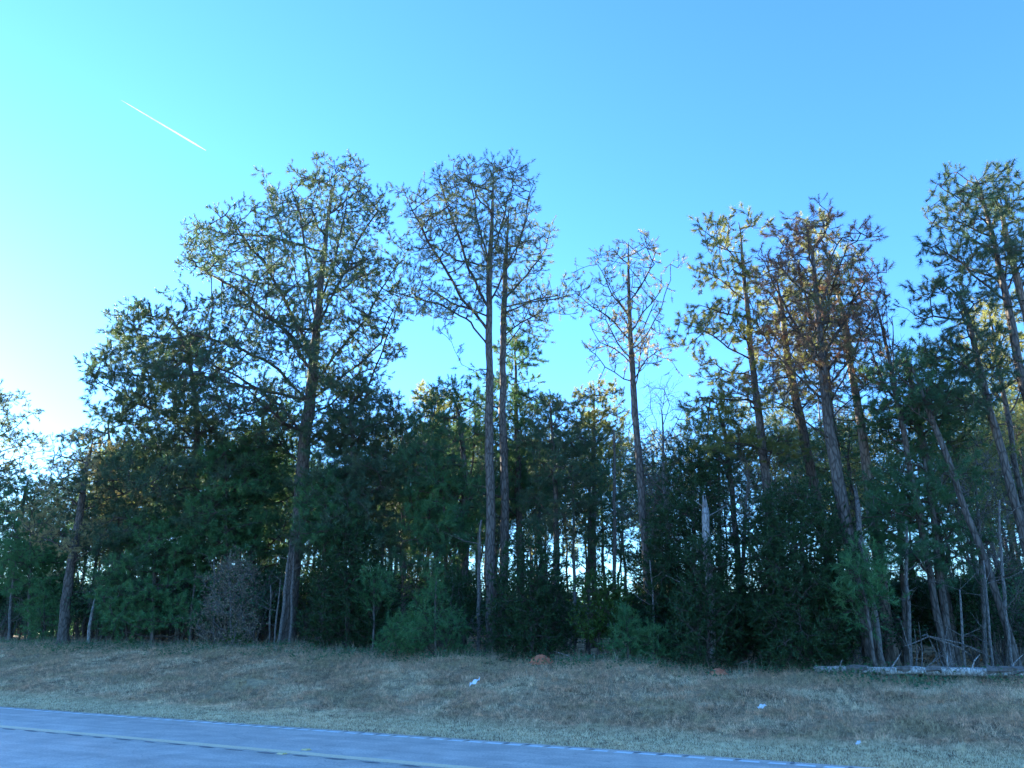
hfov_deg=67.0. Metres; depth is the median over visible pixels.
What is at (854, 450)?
pine tree
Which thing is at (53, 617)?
bush
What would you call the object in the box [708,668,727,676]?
clay mound
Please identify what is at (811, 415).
pine tree
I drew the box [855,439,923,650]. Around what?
pine tree
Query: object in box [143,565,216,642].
bush
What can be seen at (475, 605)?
bush
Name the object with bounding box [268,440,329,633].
pine tree
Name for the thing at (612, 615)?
bush
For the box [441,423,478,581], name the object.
pine tree
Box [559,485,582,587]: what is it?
pine tree
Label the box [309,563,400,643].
bush
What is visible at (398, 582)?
bush
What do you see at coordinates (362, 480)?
pine tree
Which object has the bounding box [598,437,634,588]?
pine tree
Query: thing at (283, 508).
pine tree
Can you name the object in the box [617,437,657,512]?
pine tree
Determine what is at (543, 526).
pine tree
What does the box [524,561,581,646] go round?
bush
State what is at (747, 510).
pine tree
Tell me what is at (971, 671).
fallen log
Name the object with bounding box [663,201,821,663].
pine tree
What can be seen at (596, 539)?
pine tree
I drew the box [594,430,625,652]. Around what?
bare sapling
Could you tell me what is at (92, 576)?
bush
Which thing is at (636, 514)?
pine tree
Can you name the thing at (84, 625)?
pine tree
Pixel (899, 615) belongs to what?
bush
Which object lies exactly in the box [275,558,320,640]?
bush
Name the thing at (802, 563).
cedar tree
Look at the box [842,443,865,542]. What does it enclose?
pine tree
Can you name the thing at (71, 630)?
thicket
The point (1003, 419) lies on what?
pine tree
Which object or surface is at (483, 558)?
pine tree
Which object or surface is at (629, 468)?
pine tree
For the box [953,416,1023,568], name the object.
pine tree
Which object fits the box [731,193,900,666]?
pine tree
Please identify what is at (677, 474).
pine tree
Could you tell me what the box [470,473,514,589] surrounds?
pine tree
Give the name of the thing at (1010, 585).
bush
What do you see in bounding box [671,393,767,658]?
pine tree
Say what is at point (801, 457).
pine tree
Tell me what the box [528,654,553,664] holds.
clay mound
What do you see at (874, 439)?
pine tree
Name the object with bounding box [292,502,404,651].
cedar tree
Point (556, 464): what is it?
pine tree
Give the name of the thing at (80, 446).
pine tree
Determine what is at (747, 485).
pine tree
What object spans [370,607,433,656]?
pine sapling
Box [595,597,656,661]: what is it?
pine sapling
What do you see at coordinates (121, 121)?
sky
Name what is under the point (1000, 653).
bush
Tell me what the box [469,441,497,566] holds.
pine tree
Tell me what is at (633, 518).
pine tree
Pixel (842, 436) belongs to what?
bare tree
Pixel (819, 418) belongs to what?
tree
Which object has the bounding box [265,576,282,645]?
bare sapling
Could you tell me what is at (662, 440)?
bare tree
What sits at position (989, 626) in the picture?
bare sapling
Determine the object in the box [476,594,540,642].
bush
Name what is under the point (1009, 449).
pine tree
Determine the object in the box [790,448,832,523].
pine tree
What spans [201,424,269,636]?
pine tree
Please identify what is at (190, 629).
bare sapling
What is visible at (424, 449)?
pine tree
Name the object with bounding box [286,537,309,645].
bare sapling
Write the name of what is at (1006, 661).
bush
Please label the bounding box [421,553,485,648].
bush
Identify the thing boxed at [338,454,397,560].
pine tree
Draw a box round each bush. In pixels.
[0,578,26,639]
[0,588,19,621]
[0,593,26,630]
[0,610,26,633]
[2,585,57,639]
[16,594,84,632]
[21,563,82,637]
[47,564,87,631]
[56,572,156,640]
[58,575,137,641]
[70,578,96,638]
[71,599,99,638]
[82,557,113,639]
[104,568,151,638]
[133,568,199,643]
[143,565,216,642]
[160,586,215,641]
[167,571,189,640]
[181,546,269,647]
[193,536,284,637]
[194,578,245,641]
[196,565,284,643]
[217,616,259,648]
[229,567,314,642]
[233,550,285,641]
[256,600,310,641]
[261,598,301,639]
[262,566,285,640]
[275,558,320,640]
[298,559,342,639]
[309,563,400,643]
[371,576,411,644]
[379,576,406,642]
[382,559,418,644]
[387,568,419,624]
[389,557,475,649]
[397,556,470,645]
[397,560,480,643]
[400,590,484,644]
[410,592,484,641]
[413,595,481,648]
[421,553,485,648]
[427,595,526,652]
[453,555,485,623]
[475,585,586,650]
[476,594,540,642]
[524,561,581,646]
[538,588,614,651]
[545,585,586,637]
[561,584,644,652]
[565,581,585,604]
[571,568,633,634]
[728,575,760,656]
[746,612,896,663]
[781,554,920,661]
[825,602,928,663]
[844,574,928,649]
[851,575,922,648]
[859,570,923,647]
[862,566,939,665]
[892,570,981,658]
[893,558,1014,666]
[897,563,926,650]
[924,554,1023,662]
[931,563,1023,665]
[971,612,1023,659]
[974,555,1023,645]
[986,603,1023,649]
[991,580,1023,629]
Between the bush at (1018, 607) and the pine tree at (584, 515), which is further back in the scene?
the pine tree at (584, 515)
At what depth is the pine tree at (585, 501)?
55.46 m
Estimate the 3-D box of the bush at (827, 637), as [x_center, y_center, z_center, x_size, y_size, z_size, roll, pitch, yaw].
[9.507,8.025,24.536,4.028,2.127,3.196,0,-18,0]
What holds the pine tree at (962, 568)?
on the ground at (433, 703)
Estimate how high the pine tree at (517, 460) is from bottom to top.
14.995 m
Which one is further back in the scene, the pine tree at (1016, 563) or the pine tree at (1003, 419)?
the pine tree at (1003, 419)
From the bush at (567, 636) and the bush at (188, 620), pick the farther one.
the bush at (188, 620)
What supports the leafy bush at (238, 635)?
on the ground at (433, 703)
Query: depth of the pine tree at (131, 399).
38.18 m
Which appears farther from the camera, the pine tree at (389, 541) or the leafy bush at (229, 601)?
the pine tree at (389, 541)
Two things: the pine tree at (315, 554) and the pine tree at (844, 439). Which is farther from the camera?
the pine tree at (315, 554)
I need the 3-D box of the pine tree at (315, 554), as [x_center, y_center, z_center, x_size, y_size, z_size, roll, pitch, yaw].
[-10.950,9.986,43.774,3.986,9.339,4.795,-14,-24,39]
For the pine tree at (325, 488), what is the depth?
32.37 m
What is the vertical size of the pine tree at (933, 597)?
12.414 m
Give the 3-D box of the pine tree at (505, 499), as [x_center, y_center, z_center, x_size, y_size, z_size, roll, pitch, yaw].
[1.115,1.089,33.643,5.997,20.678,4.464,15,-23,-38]
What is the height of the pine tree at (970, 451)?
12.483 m
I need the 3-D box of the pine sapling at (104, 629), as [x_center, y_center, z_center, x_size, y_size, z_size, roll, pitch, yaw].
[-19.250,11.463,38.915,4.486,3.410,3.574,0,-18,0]
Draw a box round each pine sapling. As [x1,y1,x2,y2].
[14,574,83,640]
[84,582,164,641]
[351,558,401,652]
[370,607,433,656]
[376,554,472,656]
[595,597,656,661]
[620,619,683,666]
[821,529,910,677]
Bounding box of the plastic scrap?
[470,677,479,684]
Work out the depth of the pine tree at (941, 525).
43.18 m
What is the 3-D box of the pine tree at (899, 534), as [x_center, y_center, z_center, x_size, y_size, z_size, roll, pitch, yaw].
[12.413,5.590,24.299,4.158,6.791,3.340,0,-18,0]
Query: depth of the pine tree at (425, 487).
41.19 m
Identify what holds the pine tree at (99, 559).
on the ground at (433, 703)
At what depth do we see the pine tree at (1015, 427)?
52.26 m
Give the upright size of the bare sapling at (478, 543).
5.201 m
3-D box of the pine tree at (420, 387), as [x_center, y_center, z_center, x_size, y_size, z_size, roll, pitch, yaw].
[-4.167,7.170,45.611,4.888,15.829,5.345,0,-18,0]
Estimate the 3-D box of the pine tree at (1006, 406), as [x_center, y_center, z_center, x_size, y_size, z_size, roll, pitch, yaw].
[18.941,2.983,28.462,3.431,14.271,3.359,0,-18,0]
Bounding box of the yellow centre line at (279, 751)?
[0,725,481,767]
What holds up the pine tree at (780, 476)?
on the ground at (433, 703)
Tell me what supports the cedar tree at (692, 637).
on the ground at (433, 703)
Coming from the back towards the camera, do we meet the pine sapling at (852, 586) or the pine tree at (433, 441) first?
the pine tree at (433, 441)
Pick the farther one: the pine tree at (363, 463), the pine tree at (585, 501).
the pine tree at (585, 501)
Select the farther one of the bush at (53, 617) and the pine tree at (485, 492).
the pine tree at (485, 492)
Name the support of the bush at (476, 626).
on the ground at (433, 703)
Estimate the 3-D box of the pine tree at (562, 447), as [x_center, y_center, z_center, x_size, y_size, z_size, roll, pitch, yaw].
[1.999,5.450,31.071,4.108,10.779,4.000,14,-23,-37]
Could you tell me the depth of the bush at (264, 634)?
37.93 m
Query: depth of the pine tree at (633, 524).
39.91 m
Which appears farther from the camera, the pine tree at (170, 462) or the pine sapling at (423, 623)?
the pine tree at (170, 462)
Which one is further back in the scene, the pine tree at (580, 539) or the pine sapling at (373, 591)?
the pine tree at (580, 539)
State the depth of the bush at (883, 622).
23.89 m
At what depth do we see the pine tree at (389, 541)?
42.83 m
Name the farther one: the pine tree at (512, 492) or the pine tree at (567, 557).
the pine tree at (567, 557)
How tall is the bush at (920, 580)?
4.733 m
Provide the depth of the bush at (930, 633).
30.67 m
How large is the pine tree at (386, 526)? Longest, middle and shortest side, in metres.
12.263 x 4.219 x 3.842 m
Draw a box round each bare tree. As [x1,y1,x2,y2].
[372,393,443,644]
[439,418,498,643]
[608,374,710,555]
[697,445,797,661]
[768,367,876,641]
[811,402,877,538]
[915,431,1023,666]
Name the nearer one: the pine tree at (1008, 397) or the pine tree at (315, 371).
the pine tree at (315, 371)
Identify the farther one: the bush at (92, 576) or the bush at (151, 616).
the bush at (92, 576)
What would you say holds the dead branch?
on the ground at (433, 703)
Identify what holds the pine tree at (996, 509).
on the ground at (433, 703)
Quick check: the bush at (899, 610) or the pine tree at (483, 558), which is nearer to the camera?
the bush at (899, 610)
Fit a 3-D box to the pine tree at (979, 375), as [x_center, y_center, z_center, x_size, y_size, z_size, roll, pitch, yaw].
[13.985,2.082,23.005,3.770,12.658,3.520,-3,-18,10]
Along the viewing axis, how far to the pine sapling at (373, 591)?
30.07 m
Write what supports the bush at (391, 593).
on the ground at (433, 703)
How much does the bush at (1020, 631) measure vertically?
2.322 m
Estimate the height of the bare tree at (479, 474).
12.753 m
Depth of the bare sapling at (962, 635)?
21.06 m
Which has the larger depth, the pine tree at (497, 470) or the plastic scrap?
the pine tree at (497, 470)
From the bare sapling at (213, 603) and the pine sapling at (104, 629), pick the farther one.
the pine sapling at (104, 629)
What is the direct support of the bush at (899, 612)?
on the ground at (433, 703)
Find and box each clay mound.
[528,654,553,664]
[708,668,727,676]
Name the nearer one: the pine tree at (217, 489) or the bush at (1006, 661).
the bush at (1006, 661)
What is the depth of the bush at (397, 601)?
42.18 m
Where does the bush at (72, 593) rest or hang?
on the ground at (433, 703)
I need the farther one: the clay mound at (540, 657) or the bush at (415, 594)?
the bush at (415, 594)
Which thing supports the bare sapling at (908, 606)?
on the ground at (433, 703)
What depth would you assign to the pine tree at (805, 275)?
31.06 m
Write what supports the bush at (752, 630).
on the ground at (433, 703)
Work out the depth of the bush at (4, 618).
44.58 m
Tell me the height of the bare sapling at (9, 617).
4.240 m
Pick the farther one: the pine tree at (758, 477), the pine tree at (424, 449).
the pine tree at (758, 477)
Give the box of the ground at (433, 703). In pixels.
[0,635,1023,767]
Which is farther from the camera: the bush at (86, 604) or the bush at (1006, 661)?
the bush at (86, 604)
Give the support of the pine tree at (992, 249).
on the ground at (433, 703)
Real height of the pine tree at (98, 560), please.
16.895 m
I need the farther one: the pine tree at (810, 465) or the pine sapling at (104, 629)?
the pine sapling at (104, 629)
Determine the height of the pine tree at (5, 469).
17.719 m
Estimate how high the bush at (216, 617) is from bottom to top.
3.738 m
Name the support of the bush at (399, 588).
on the ground at (433, 703)
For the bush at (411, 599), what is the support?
on the ground at (433, 703)
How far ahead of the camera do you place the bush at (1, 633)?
49.85 m
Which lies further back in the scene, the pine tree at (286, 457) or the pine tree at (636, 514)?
the pine tree at (286, 457)
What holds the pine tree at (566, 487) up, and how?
on the ground at (433, 703)
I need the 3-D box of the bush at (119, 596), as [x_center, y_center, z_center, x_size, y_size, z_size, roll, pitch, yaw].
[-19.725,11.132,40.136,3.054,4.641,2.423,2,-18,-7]
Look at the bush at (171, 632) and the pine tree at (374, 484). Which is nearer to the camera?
the bush at (171, 632)
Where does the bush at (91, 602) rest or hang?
on the ground at (433, 703)
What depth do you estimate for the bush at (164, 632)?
39.85 m
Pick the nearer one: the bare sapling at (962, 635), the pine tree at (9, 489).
the bare sapling at (962, 635)
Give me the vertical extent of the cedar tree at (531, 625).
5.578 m
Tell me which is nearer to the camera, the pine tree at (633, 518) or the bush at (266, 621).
the bush at (266, 621)
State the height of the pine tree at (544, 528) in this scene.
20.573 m
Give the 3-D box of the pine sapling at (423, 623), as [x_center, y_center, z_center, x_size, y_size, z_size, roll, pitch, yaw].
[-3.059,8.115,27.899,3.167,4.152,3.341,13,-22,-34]
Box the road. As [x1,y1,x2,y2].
[0,707,872,767]
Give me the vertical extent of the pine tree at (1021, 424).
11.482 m
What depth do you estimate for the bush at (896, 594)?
26.73 m
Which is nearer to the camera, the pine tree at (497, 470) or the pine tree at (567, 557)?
the pine tree at (497, 470)
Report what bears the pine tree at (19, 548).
on the ground at (433, 703)
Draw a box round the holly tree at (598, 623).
[565,566,642,657]
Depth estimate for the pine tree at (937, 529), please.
23.31 m
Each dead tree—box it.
[86,598,94,644]
[666,495,727,663]
[842,486,885,665]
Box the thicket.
[14,561,979,645]
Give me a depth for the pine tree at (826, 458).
35.40 m
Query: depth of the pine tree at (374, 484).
63.34 m
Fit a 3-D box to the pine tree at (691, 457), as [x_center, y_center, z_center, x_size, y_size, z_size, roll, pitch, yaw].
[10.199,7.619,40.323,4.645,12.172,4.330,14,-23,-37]
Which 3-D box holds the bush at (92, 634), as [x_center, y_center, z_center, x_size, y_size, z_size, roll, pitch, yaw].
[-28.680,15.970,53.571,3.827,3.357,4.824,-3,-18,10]
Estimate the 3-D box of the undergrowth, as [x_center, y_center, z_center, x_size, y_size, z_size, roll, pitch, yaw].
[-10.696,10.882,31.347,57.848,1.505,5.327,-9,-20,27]
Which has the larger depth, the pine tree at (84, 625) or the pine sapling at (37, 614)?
the pine tree at (84, 625)
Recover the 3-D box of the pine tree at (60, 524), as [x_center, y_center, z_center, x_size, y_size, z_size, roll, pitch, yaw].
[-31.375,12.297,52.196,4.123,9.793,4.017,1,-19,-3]
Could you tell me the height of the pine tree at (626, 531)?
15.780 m
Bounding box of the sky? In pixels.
[0,0,1023,599]
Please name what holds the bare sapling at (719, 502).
on the ground at (433, 703)
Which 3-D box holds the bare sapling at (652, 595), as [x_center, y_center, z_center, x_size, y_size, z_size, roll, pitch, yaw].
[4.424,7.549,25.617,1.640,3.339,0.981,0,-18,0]
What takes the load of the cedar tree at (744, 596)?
on the ground at (433, 703)
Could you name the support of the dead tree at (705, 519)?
on the ground at (433, 703)
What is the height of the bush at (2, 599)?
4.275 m
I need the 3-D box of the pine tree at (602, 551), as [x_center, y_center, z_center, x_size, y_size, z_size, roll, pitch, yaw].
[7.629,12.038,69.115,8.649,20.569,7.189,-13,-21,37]
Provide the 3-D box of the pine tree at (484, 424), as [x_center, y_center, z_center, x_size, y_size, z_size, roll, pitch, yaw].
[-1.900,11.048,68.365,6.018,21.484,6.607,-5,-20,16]
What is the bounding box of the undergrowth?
[0,636,1022,689]
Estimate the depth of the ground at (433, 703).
18.74 m
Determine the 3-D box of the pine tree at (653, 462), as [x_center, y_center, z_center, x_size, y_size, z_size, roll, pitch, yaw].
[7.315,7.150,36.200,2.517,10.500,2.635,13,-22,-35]
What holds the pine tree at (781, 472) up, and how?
on the ground at (433, 703)
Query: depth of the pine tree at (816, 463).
56.31 m
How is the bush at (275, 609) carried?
on the ground at (433, 703)
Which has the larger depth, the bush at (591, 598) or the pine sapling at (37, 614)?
the bush at (591, 598)
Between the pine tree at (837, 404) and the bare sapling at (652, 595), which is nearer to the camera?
the bare sapling at (652, 595)
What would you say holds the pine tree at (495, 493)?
on the ground at (433, 703)
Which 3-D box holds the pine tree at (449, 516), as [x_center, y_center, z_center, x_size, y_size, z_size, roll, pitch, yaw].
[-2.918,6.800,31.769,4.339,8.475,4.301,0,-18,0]
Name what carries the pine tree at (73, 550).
on the ground at (433, 703)
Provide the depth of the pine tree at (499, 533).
77.01 m
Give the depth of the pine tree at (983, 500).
34.85 m
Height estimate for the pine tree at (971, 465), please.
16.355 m
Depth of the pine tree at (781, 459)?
29.42 m
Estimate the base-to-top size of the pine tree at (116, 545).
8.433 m
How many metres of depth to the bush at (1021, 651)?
29.69 m
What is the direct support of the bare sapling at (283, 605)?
on the ground at (433, 703)
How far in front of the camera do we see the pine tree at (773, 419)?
51.90 m
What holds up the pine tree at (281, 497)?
on the ground at (433, 703)
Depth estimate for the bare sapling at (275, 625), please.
32.59 m
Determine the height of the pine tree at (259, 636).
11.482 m
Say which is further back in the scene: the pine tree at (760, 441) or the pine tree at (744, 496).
the pine tree at (744, 496)
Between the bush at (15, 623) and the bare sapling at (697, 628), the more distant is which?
the bush at (15, 623)
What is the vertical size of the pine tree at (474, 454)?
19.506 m
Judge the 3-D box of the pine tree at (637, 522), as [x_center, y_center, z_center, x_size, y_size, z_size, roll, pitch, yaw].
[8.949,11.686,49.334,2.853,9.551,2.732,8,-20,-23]
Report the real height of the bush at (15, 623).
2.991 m
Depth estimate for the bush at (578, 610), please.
51.15 m
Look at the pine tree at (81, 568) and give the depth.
69.61 m
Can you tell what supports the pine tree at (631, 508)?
on the ground at (433, 703)
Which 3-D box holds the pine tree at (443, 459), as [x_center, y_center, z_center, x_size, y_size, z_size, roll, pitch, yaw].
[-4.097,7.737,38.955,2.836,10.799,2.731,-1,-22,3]
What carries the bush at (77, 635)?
on the ground at (433, 703)
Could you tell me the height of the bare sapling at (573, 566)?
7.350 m
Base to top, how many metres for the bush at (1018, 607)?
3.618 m
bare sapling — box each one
[7,573,23,639]
[185,566,195,643]
[200,560,215,642]
[260,566,282,645]
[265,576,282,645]
[271,529,311,642]
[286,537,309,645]
[444,520,481,654]
[559,470,588,654]
[569,598,605,657]
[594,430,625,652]
[622,560,664,646]
[682,595,719,660]
[713,438,735,656]
[899,521,937,665]
[907,549,997,666]
[952,554,1023,666]
[987,500,1023,665]
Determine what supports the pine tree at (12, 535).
on the ground at (433, 703)
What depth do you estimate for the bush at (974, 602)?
24.40 m
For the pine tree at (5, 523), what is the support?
on the ground at (433, 703)
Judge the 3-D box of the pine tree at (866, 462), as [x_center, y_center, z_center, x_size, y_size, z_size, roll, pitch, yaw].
[12.734,2.196,27.576,4.614,15.112,3.333,16,-24,-40]
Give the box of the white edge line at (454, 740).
[1,708,844,767]
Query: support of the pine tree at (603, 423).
on the ground at (433, 703)
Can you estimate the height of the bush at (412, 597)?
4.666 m
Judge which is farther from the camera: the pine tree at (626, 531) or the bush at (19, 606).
the pine tree at (626, 531)
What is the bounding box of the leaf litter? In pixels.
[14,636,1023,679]
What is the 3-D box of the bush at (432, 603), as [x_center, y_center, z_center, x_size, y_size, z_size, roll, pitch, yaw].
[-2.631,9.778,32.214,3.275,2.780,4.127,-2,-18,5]
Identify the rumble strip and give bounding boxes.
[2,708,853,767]
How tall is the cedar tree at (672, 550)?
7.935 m
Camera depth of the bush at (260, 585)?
35.15 m
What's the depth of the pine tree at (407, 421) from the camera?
55.00 m
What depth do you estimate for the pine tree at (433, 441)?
32.45 m
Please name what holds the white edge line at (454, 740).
on the road
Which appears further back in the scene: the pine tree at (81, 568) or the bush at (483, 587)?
the pine tree at (81, 568)
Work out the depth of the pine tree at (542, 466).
70.86 m
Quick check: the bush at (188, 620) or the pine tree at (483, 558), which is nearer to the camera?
the bush at (188, 620)
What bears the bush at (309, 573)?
on the ground at (433, 703)
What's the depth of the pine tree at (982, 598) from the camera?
24.10 m
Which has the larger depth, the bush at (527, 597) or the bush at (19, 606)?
the bush at (19, 606)
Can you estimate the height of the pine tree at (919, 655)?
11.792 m
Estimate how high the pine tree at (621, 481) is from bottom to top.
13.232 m
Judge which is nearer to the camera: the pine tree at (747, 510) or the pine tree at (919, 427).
the pine tree at (919, 427)
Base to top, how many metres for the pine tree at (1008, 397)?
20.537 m
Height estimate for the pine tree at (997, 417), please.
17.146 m
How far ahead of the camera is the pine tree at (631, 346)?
30.11 m
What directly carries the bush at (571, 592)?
on the ground at (433, 703)
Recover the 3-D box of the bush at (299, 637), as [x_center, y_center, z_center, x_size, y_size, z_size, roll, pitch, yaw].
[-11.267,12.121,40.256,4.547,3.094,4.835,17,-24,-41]
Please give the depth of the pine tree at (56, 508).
72.91 m
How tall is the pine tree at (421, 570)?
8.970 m
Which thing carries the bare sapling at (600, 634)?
on the ground at (433, 703)
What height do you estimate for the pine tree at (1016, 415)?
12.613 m
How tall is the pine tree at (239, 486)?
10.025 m
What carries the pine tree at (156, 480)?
on the ground at (433, 703)
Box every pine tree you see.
[0,379,51,497]
[0,469,88,640]
[0,501,14,555]
[0,508,93,640]
[2,506,55,634]
[3,426,151,644]
[29,480,77,564]
[32,499,76,635]
[35,402,165,639]
[55,446,120,633]
[63,295,281,644]
[71,501,100,636]
[76,439,149,640]
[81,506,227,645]
[88,494,104,570]
[92,494,140,640]
[107,444,185,549]
[122,148,415,642]
[137,425,192,518]
[168,435,280,642]
[170,425,224,532]
[183,419,251,638]
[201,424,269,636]
[210,393,327,641]
[230,488,292,566]
[240,462,293,640]
[252,412,314,561]
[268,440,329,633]
[268,460,295,611]
[271,471,295,640]
[276,372,426,647]
[280,485,339,639]
[289,457,380,647]
[318,409,393,518]
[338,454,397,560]
[361,435,433,643]
[365,427,403,632]
[366,433,400,566]
[366,477,406,569]
[367,401,431,637]
[379,147,541,653]
[381,373,500,653]
[391,417,472,642]
[391,456,471,647]
[397,449,485,652]
[403,379,475,643]
[406,418,435,594]
[415,437,458,647]
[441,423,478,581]
[448,418,484,562]
[464,319,569,646]
[464,399,519,532]
[468,440,514,559]
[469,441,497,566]
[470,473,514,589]
[472,459,499,587]
[472,470,544,634]
[474,199,586,648]
[475,424,530,555]
[478,458,513,645]
[480,461,522,563]
[494,437,551,561]
[496,415,570,632]
[507,389,611,653]
[522,425,566,568]
[526,506,552,557]
[531,438,565,574]
[538,415,590,537]
[542,463,581,566]
[546,459,635,654]
[554,376,633,648]
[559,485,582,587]
[562,228,687,650]
[563,458,610,596]
[565,455,610,609]
[567,406,632,586]
[571,439,602,580]
[586,435,656,587]
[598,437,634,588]
[604,490,637,647]
[605,446,644,638]
[608,428,675,572]
[610,481,697,579]
[611,469,659,561]
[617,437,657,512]
[619,464,667,545]
[624,443,669,531]
[624,469,702,568]
[626,496,659,573]
[629,428,684,515]
[657,438,689,576]
[658,423,741,563]
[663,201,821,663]
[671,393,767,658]
[696,421,759,593]
[721,425,840,562]
[724,396,798,586]
[726,446,762,586]
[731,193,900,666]
[732,263,856,663]
[735,479,758,580]
[740,437,778,510]
[759,463,798,506]
[764,208,868,664]
[764,404,824,546]
[766,409,805,511]
[778,443,812,577]
[780,422,829,507]
[784,409,863,642]
[789,415,913,638]
[790,409,894,540]
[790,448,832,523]
[793,245,916,665]
[800,411,881,540]
[818,402,871,482]
[841,331,993,666]
[841,461,973,665]
[842,413,900,527]
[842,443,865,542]
[848,297,950,666]
[853,399,936,657]
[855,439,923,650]
[857,439,1005,666]
[863,337,1022,666]
[888,270,1023,557]
[893,397,1021,666]
[902,419,966,648]
[912,157,1023,496]
[917,436,1009,653]
[922,422,1023,659]
[923,472,997,658]
[925,395,992,563]
[932,413,996,634]
[949,376,1023,570]
[950,378,1021,564]
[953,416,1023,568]
[954,289,1023,513]
[963,439,1018,563]
[966,400,1023,537]
[967,175,1023,321]
[990,382,1021,473]
[998,403,1023,467]
[1000,401,1023,484]
[1009,391,1023,456]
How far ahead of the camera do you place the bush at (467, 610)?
34.61 m
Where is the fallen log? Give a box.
[814,652,1023,677]
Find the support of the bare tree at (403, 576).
on the ground at (433, 703)
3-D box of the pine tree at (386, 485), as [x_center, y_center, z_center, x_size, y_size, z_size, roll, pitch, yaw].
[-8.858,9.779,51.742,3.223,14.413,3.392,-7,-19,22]
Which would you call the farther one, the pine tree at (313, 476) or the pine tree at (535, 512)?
the pine tree at (313, 476)
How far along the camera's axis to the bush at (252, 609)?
34.25 m
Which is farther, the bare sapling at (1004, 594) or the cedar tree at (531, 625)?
the cedar tree at (531, 625)
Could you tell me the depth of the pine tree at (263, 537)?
44.92 m
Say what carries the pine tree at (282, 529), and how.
on the ground at (433, 703)
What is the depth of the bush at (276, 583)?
39.26 m
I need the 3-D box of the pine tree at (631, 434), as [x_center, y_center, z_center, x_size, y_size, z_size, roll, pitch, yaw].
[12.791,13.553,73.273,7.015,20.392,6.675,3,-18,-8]
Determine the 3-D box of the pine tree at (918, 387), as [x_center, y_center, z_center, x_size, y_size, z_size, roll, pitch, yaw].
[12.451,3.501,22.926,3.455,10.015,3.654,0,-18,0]
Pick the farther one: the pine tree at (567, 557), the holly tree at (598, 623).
the pine tree at (567, 557)
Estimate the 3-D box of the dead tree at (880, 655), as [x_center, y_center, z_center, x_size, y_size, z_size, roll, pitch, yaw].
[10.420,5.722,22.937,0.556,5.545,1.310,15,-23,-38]
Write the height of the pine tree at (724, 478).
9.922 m
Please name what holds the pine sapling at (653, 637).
on the ground at (433, 703)
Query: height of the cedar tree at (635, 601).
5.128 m
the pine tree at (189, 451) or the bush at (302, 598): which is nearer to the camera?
the bush at (302, 598)
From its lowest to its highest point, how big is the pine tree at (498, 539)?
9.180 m
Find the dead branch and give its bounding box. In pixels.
[900,615,994,677]
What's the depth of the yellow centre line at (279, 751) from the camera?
13.48 m
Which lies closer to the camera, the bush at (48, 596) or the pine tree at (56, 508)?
the bush at (48, 596)
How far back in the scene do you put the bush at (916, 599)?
25.93 m
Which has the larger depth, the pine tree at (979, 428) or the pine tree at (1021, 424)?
the pine tree at (1021, 424)
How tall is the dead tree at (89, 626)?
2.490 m
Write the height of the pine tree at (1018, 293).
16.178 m
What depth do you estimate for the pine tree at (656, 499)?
34.44 m
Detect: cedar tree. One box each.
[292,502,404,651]
[477,521,581,660]
[608,535,694,656]
[630,437,752,655]
[660,528,754,671]
[716,488,810,666]
[732,463,882,677]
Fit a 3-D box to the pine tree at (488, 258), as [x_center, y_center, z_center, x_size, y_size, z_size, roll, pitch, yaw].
[-2.227,-0.433,31.839,7.164,22.418,6.633,0,-18,0]

